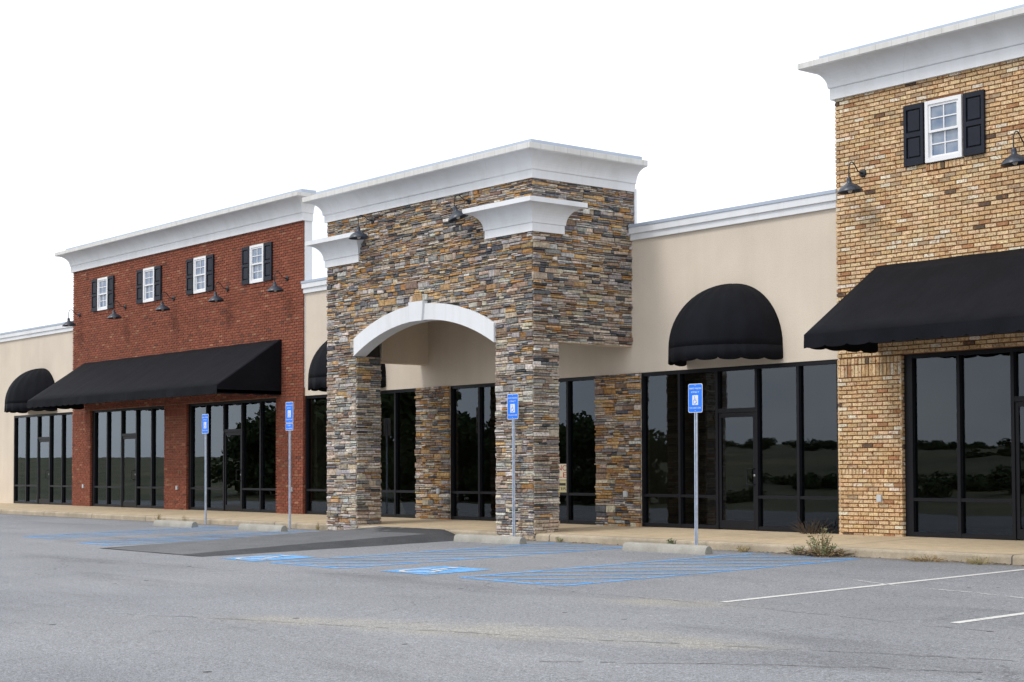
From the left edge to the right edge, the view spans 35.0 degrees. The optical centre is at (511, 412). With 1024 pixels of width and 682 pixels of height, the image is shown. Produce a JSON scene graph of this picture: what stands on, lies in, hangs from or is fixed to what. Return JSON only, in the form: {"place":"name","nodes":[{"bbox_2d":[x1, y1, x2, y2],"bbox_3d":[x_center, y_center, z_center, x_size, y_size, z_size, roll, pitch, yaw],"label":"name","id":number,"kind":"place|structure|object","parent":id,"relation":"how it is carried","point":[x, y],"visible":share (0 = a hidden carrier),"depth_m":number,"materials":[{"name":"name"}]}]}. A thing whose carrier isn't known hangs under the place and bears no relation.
{"place":"outdoors","nodes":[
{"label":"outdoors","id":0,"kind":"place"},
{"bbox_2d":[0,514,1023,681],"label":"parking lot","id":1,"kind":"structure","parent":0,"point":[64,599],"depth_m":15.77,"materials":[{"name":"grey asphalt"}]},
{"bbox_2d":[22,526,228,538],"bbox_3d":[-7.696,2.503,34.033,4.731,0.100,1.645,1,-3,-39],"label":"hatch marking","id":2,"kind":"object","parent":1,"relation":"on","point":[126,533],"visible":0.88,"depth_m":33.83,"materials":[{"name":"blue paint"}]},
{"bbox_2d":[153,520,197,526],"bbox_3d":[-7.549,2.495,36.442,0.176,0.142,1.726,2,-3,-41],"label":"wheel stop","id":3,"kind":"object","parent":1,"relation":"on","point":[172,523],"visible":1,"depth_m":36.30,"materials":[{"name":"concrete"}]},
{"bbox_2d":[78,530,317,544],"bbox_3d":[-5.748,2.409,31.398,5.031,0.106,1.495,1,-3,-39],"label":"hatch marking","id":4,"kind":"object","parent":1,"relation":"on","point":[185,536],"visible":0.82,"depth_m":30.82,"materials":[{"name":"blue paint"}]},
{"bbox_2d":[202,414,208,523],"bbox_3d":[-7.016,1.353,37.247,0.048,2.621,0.305,1,-3,-39],"label":"parking sign","id":5,"kind":"object","parent":1,"relation":"on","point":[205,417],"visible":0.99,"depth_m":37.25,"materials":[{"name":"metal"}]},
{"bbox_2d":[238,523,287,531],"bbox_3d":[-5.182,2.392,33.767,0.176,0.142,1.726,1,-3,-40],"label":"wheel stop","id":6,"kind":"object","parent":1,"relation":"on","point":[262,527],"visible":0.96,"depth_m":33.64,"materials":[{"name":"concrete"}]},
{"bbox_2d":[222,554,310,560],"bbox_3d":[-3.743,2.230,24.952,1.080,0.026,1.080,1,-3,-39],"label":"wheelchair marking","id":7,"kind":"object","parent":1,"relation":"on","point":[260,558],"visible":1,"depth_m":24.92,"materials":[{"name":"blue paint"}]},
{"bbox_2d":[107,526,454,556],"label":"asphalt ramp","id":8,"kind":"structure","parent":1,"relation":"on","point":[363,537],"depth_m":28.23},
{"bbox_2d":[286,402,292,528],"bbox_3d":[-4.691,1.168,34.340,0.048,2.776,0.305,1,-3,-39],"label":"parking sign","id":9,"kind":"object","parent":1,"relation":"on","point":[289,416],"visible":1,"depth_m":34.34,"materials":[{"name":"metal"}]},
{"bbox_2d":[383,566,491,574],"bbox_3d":[-1.020,2.108,21.729,1.080,0.026,1.080,1,-3,-39],"label":"wheelchair marking","id":10,"kind":"object","parent":1,"relation":"on","point":[438,570],"visible":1,"depth_m":21.71,"materials":[{"name":"blue paint"}]},
{"bbox_2d":[271,543,622,567],"bbox_3d":[-0.823,2.175,24.909,5.571,0.117,2.005,1,-3,-39],"label":"hatch marking","id":11,"kind":"object","parent":1,"relation":"on","point":[434,556],"visible":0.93,"depth_m":24.54,"materials":[{"name":"blue paint"}]},
{"bbox_2d":[454,534,526,543],"bbox_3d":[-0.391,2.173,27.871,0.176,0.142,1.726,2,-3,-42],"label":"wheel stop","id":12,"kind":"object","parent":1,"relation":"on","point":[477,538],"visible":0.98,"depth_m":27.76,"materials":[{"name":"concrete"}]},
{"bbox_2d":[507,394,517,535],"bbox_3d":[0.030,1.008,28.465,0.048,2.662,0.305,1,-3,-39],"label":"parking sign","id":13,"kind":"object","parent":1,"relation":"on","point":[512,406],"visible":0.99,"depth_m":28.47,"materials":[{"name":"metal"}]},
{"bbox_2d":[115,613,1012,660],"bbox_3d":[-0.224,1.936,14.254,9.125,0.062,0.130,-1,-2,32],"label":"asphalt crack","id":14,"kind":"object","parent":1,"relation":"on","point":[560,637],"visible":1,"depth_m":13.91,"materials":[{"name":"grey asphalt"}]},
{"bbox_2d":[462,553,853,585],"bbox_3d":[2.050,2.044,21.397,5.481,0.116,2.045,1,-3,-39],"label":"hatch marking","id":15,"kind":"object","parent":1,"relation":"on","point":[644,570],"visible":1,"depth_m":21.02,"materials":[{"name":"blue paint"}]},
{"bbox_2d":[622,542,712,554],"bbox_3d":[2.326,2.049,24.528,0.176,0.142,1.726,2,-3,-41],"label":"wheel stop","id":16,"kind":"object","parent":1,"relation":"on","point":[669,548],"visible":1,"depth_m":24.41,"materials":[{"name":"concrete"}]},
{"bbox_2d":[666,538,674,543],"bbox_3d":[2.496,2.060,25.634,0.153,0.167,0.199,-1,-2,33],"label":"weed","id":17,"kind":"object","parent":1,"relation":"on","point":[670,542],"visible":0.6,"depth_m":25.63,"materials":[{"name":"green plant"}]},
{"bbox_2d":[688,383,702,544],"bbox_3d":[2.838,0.886,25.041,0.048,2.652,0.305,1,-2,-39],"label":"parking sign","id":18,"kind":"object","parent":1,"relation":"on","point":[695,399],"visible":1,"depth_m":25.04,"materials":[{"name":"metal"}]},
{"bbox_2d":[438,578,983,630],"bbox_3d":[1.524,1.964,17.102,0.176,0.009,8.479,1,-2,-37],"label":"asphalt crack","id":19,"kind":"object","parent":1,"relation":"on","point":[735,605],"visible":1,"depth_m":16.25,"materials":[{"name":"grey asphalt"}]},
{"bbox_2d":[732,546,749,551],"bbox_3d":[3.444,2.041,24.273,0.208,0.114,0.237,1,-3,-39],"label":"weed","id":20,"kind":"object","parent":1,"relation":"on","point":[740,549],"visible":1,"depth_m":24.27,"materials":[{"name":"plant"}]},
{"bbox_2d":[549,661,961,671],"bbox_3d":[1.760,1.847,11.876,3.236,0.036,0.174,-1,-2,19],"label":"asphalt crack","id":21,"kind":"object","parent":1,"relation":"on","point":[744,664],"visible":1,"depth_m":11.90,"materials":[{"name":"grey asphalt"}]},
{"bbox_2d":[549,540,1023,565],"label":"leaf litter","id":22,"kind":"object","parent":1,"relation":"on","point":[837,555],"visible":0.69,"depth_m":22.67,"materials":[{"name":"brown plant"}]},
{"bbox_2d":[788,544,804,554],"bbox_3d":[4.061,1.979,23.387,0.191,0.172,0.325,5,-5,-67],"label":"kerb weed","id":23,"kind":"object","parent":1,"relation":"on","point":[796,549],"visible":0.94,"depth_m":23.36,"materials":[{"name":"brown plant"}]},
{"bbox_2d":[787,547,856,556],"bbox_3d":[4.409,1.977,23.027,0.815,0.162,1.182,1,-3,-39],"label":"kerb weed","id":24,"kind":"object","parent":1,"relation":"on","point":[814,553],"visible":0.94,"depth_m":22.93,"materials":[{"name":"plant"}]},
{"bbox_2d":[806,527,838,555],"bbox_3d":[4.390,1.838,23.035,0.412,0.429,0.554,1,-3,-39],"label":"kerb weed","id":25,"kind":"object","parent":1,"relation":"on","point":[824,550],"visible":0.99,"depth_m":23.02,"materials":[{"name":"green plant"}]},
{"bbox_2d":[720,569,1023,601],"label":"stall line","id":26,"kind":"object","parent":1,"relation":"on","point":[868,586],"visible":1,"depth_m":18.08,"materials":[{"name":"white paint"}]},
{"bbox_2d":[902,554,946,561],"bbox_3d":[5.533,1.946,21.717,0.710,0.114,0.533,-1,-2,31],"label":"kerb tuft","id":27,"kind":"object","parent":1,"relation":"on","point":[922,559],"visible":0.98,"depth_m":21.67,"materials":[{"name":"plant"}]},
{"bbox_2d":[858,580,1022,597],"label":"asphalt crack","id":28,"kind":"object","parent":1,"relation":"on","point":[948,590],"visible":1,"depth_m":17.40,"materials":[{"name":"grey asphalt"}]},
{"bbox_2d":[961,556,993,564],"bbox_3d":[6.050,1.914,21.037,0.414,0.127,0.525,1,-3,-39],"label":"kerb tuft","id":29,"kind":"object","parent":1,"relation":"on","point":[979,562],"visible":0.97,"depth_m":21.02,"materials":[{"name":"plant"}]},
{"bbox_2d":[950,612,1023,622],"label":"stall line","id":30,"kind":"object","parent":1,"relation":"on","point":[993,617],"visible":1,"depth_m":14.65,"materials":[{"name":"white paint"}]},
{"bbox_2d":[0,503,1023,553],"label":"sidewalk","id":31,"kind":"structure","parent":0,"point":[946,544],"depth_m":27.80,"materials":[{"name":"concrete"}]},
{"bbox_2d":[0,321,73,504],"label":"stucco shop","id":32,"kind":"structure","parent":31,"relation":"on","point":[35,457],"depth_m":50.93,"materials":[{"name":"paint"}]},
{"bbox_2d":[4,368,56,412],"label":"dome awning","id":33,"kind":"object","parent":32,"relation":"attached to","point":[23,388],"visible":0.87,"depth_m":49.64,"materials":[{"name":"fabric"}]},
{"bbox_2d":[38,439,48,503],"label":"door","id":34,"kind":"structure","parent":32,"relation":"in","point":[43,461],"depth_m":50.42,"materials":[{"name":"glass"}]},
{"bbox_2d":[54,189,315,513],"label":"brick shop","id":35,"kind":"structure","parent":31,"relation":"on","point":[147,453],"depth_m":42.72,"materials":[{"name":"brick"}]},
{"bbox_2d":[62,309,80,326],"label":"wall lamp","id":36,"kind":"object","parent":35,"relation":"attached to","point":[68,323],"visible":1,"depth_m":48.09,"materials":[{"name":"black metal"}]},
{"bbox_2d":[97,277,108,310],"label":"window","id":37,"kind":"structure","parent":35,"relation":"in","point":[102,283],"depth_m":47.16,"materials":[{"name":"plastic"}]},
{"bbox_2d":[107,301,125,318],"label":"wall lamp","id":38,"kind":"object","parent":35,"relation":"attached to","point":[113,315],"visible":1,"depth_m":45.72,"materials":[{"name":"black metal"}]},
{"bbox_2d":[122,436,135,506],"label":"door","id":39,"kind":"structure","parent":35,"relation":"in","point":[128,442],"depth_m":45.85,"materials":[{"name":"glass"}]},
{"bbox_2d":[143,267,153,302],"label":"window","id":40,"kind":"structure","parent":35,"relation":"in","point":[148,273],"depth_m":44.90,"materials":[{"name":"plastic"}]},
{"bbox_2d":[27,339,280,409],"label":"shop awning","id":41,"kind":"object","parent":35,"relation":"attached to","point":[254,368],"visible":1,"depth_m":41.47,"materials":[{"name":"fabric"}]},
{"bbox_2d":[155,292,174,310],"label":"wall lamp","id":42,"kind":"object","parent":35,"relation":"attached to","point":[162,307],"visible":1,"depth_m":43.45,"materials":[{"name":"black metal"}]},
{"bbox_2d":[193,256,206,293],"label":"window","id":43,"kind":"structure","parent":35,"relation":"in","point":[199,263],"depth_m":42.62,"materials":[{"name":"plastic"}]},
{"bbox_2d":[208,282,228,301],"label":"wall lamp","id":44,"kind":"object","parent":35,"relation":"attached to","point":[215,298],"visible":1,"depth_m":41.19,"materials":[{"name":"black metal"}]},
{"bbox_2d":[225,432,240,510],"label":"door","id":45,"kind":"structure","parent":35,"relation":"in","point":[232,439],"depth_m":41.26,"materials":[{"name":"glass"}]},
{"bbox_2d":[249,243,265,283],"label":"window","id":46,"kind":"structure","parent":35,"relation":"in","point":[256,251],"depth_m":40.32,"materials":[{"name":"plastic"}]},
{"bbox_2d":[267,271,288,291],"bbox_3d":[-5.604,-3.135,38.993,0.546,0.508,0.404,0,-2,-17],"label":"wall lamp","id":47,"kind":"object","parent":35,"relation":"attached to","point":[274,288],"visible":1,"depth_m":38.94,"materials":[{"name":"black metal"}]},
{"bbox_2d":[301,226,641,526],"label":"stucco shop","id":48,"kind":"structure","parent":31,"relation":"on","point":[438,442],"depth_m":33.71,"materials":[{"name":"concrete"}]},
{"bbox_2d":[308,340,385,391],"bbox_3d":[-3.933,-1.198,36.500,1.141,1.373,2.253,1,-3,-39],"label":"dome awning","id":49,"kind":"object","parent":48,"relation":"attached to","point":[317,377],"visible":0.32,"depth_m":36.13,"materials":[{"name":"fabric"}]},
{"bbox_2d":[558,464,565,479],"bbox_3d":[0.900,1.151,31.475,0.007,0.305,0.515,1,-3,-39],"label":"window sign","id":50,"kind":"object","parent":48,"relation":"attached to","point":[562,473],"visible":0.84,"depth_m":31.38,"materials":[{"name":"white paper"}]},
{"bbox_2d":[558,480,565,491],"bbox_3d":[0.910,1.431,31.453,0.007,0.235,0.485,1,-3,-39],"label":"window sign","id":51,"kind":"object","parent":48,"relation":"attached to","point":[562,485],"visible":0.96,"depth_m":31.37,"materials":[{"name":"yellow paper"}]},
{"bbox_2d":[302,139,647,540],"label":"stone tower","id":52,"kind":"structure","parent":31,"relation":"on","point":[525,265],"depth_m":29.60,"materials":[{"name":"stone"}]},
{"bbox_2d":[349,215,374,239],"bbox_3d":[-2.946,-3.658,32.062,0.553,0.487,0.404,0,-2,-17],"label":"wall lamp","id":53,"kind":"object","parent":52,"relation":"attached to","point":[358,234],"visible":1,"depth_m":32.01,"materials":[{"name":"black metal"}]},
{"bbox_2d":[448,195,471,221],"bbox_3d":[-0.932,-3.718,29.639,0.503,0.509,0.396,1,-3,-39],"label":"wall lamp","id":54,"kind":"object","parent":52,"relation":"attached to","point":[456,214],"visible":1,"depth_m":29.58,"materials":[{"name":"black metal"}]},
{"bbox_2d":[627,189,840,533],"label":"stucco shop","id":55,"kind":"structure","parent":31,"relation":"on","point":[768,460],"depth_m":27.71,"materials":[{"name":"concrete"}]},
{"bbox_2d":[668,283,782,365],"bbox_3d":[3.354,-1.531,27.532,1.141,1.373,2.253,1,-3,-39],"label":"dome awning","id":56,"kind":"object","parent":55,"relation":"attached to","point":[730,321],"visible":1,"depth_m":27.00,"materials":[{"name":"fabric"}]},
{"bbox_2d":[719,412,755,529],"bbox_3d":[3.840,1.002,27.782,0.112,1.989,0.852,1,-3,-39],"label":"door","id":57,"kind":"structure","parent":55,"relation":"in","point":[737,503],"depth_m":27.81,"materials":[{"name":"glass"}]},
{"bbox_2d":[787,517,832,533],"bbox_3d":[4.830,1.833,26.268,0.593,0.289,0.871,1,-3,-39],"label":"dry bush","id":58,"kind":"object","parent":31,"relation":"on","point":[804,531],"visible":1,"depth_m":26.23,"materials":[{"name":"brown plant"}]},
{"bbox_2d":[797,4,1023,539],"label":"brick shop","id":59,"kind":"structure","parent":31,"relation":"on","point":[929,122],"depth_m":24.69,"materials":[{"name":"brick"}]},
{"bbox_2d":[837,162,866,193],"bbox_3d":[5.364,-3.686,25.496,0.546,0.508,0.404,0,-2,-17],"label":"wall lamp","id":60,"kind":"object","parent":59,"relation":"attached to","point":[849,187],"visible":1,"depth_m":25.45,"materials":[{"name":"black metal"}]},
{"bbox_2d":[804,248,1023,352],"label":"shop awning","id":61,"kind":"object","parent":59,"relation":"attached to","point":[968,295],"visible":1,"depth_m":23.42,"materials":[{"name":"fabric"}]},
{"bbox_2d":[924,94,964,163],"bbox_3d":[6.526,-4.268,24.520,0.095,0.940,0.660,1,-3,-39],"label":"window","id":62,"kind":"structure","parent":59,"relation":"in","point":[943,116],"depth_m":24.51,"materials":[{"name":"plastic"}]},
{"bbox_2d":[1001,131,1023,166],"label":"wall lamp","id":63,"kind":"object","parent":59,"relation":"attached to","point":[1014,158],"visible":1,"depth_m":23.13,"materials":[{"name":"black metal"}]},
{"bbox_2d":[1015,402,1023,539],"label":"door","id":64,"kind":"structure","parent":59,"relation":"in","point":[1019,406],"depth_m":23.50,"materials":[{"name":"glass"}]},
{"bbox_2d":[0,0,1023,332],"label":"sky","id":65,"kind":"structure","parent":0,"point":[118,117],"materials":[{"name":"white"}]},
{"bbox_3d":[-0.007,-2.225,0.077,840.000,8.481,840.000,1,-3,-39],"label":"ground","id":66,"kind":"structure","parent":0,"visible":0},
{"bbox_2d":[0,509,1023,564],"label":"kerb","id":67,"kind":"structure","parent":66,"relation":"on","point":[1012,559],"depth_m":26.16,"materials":[{"name":"concrete"}]}
]}

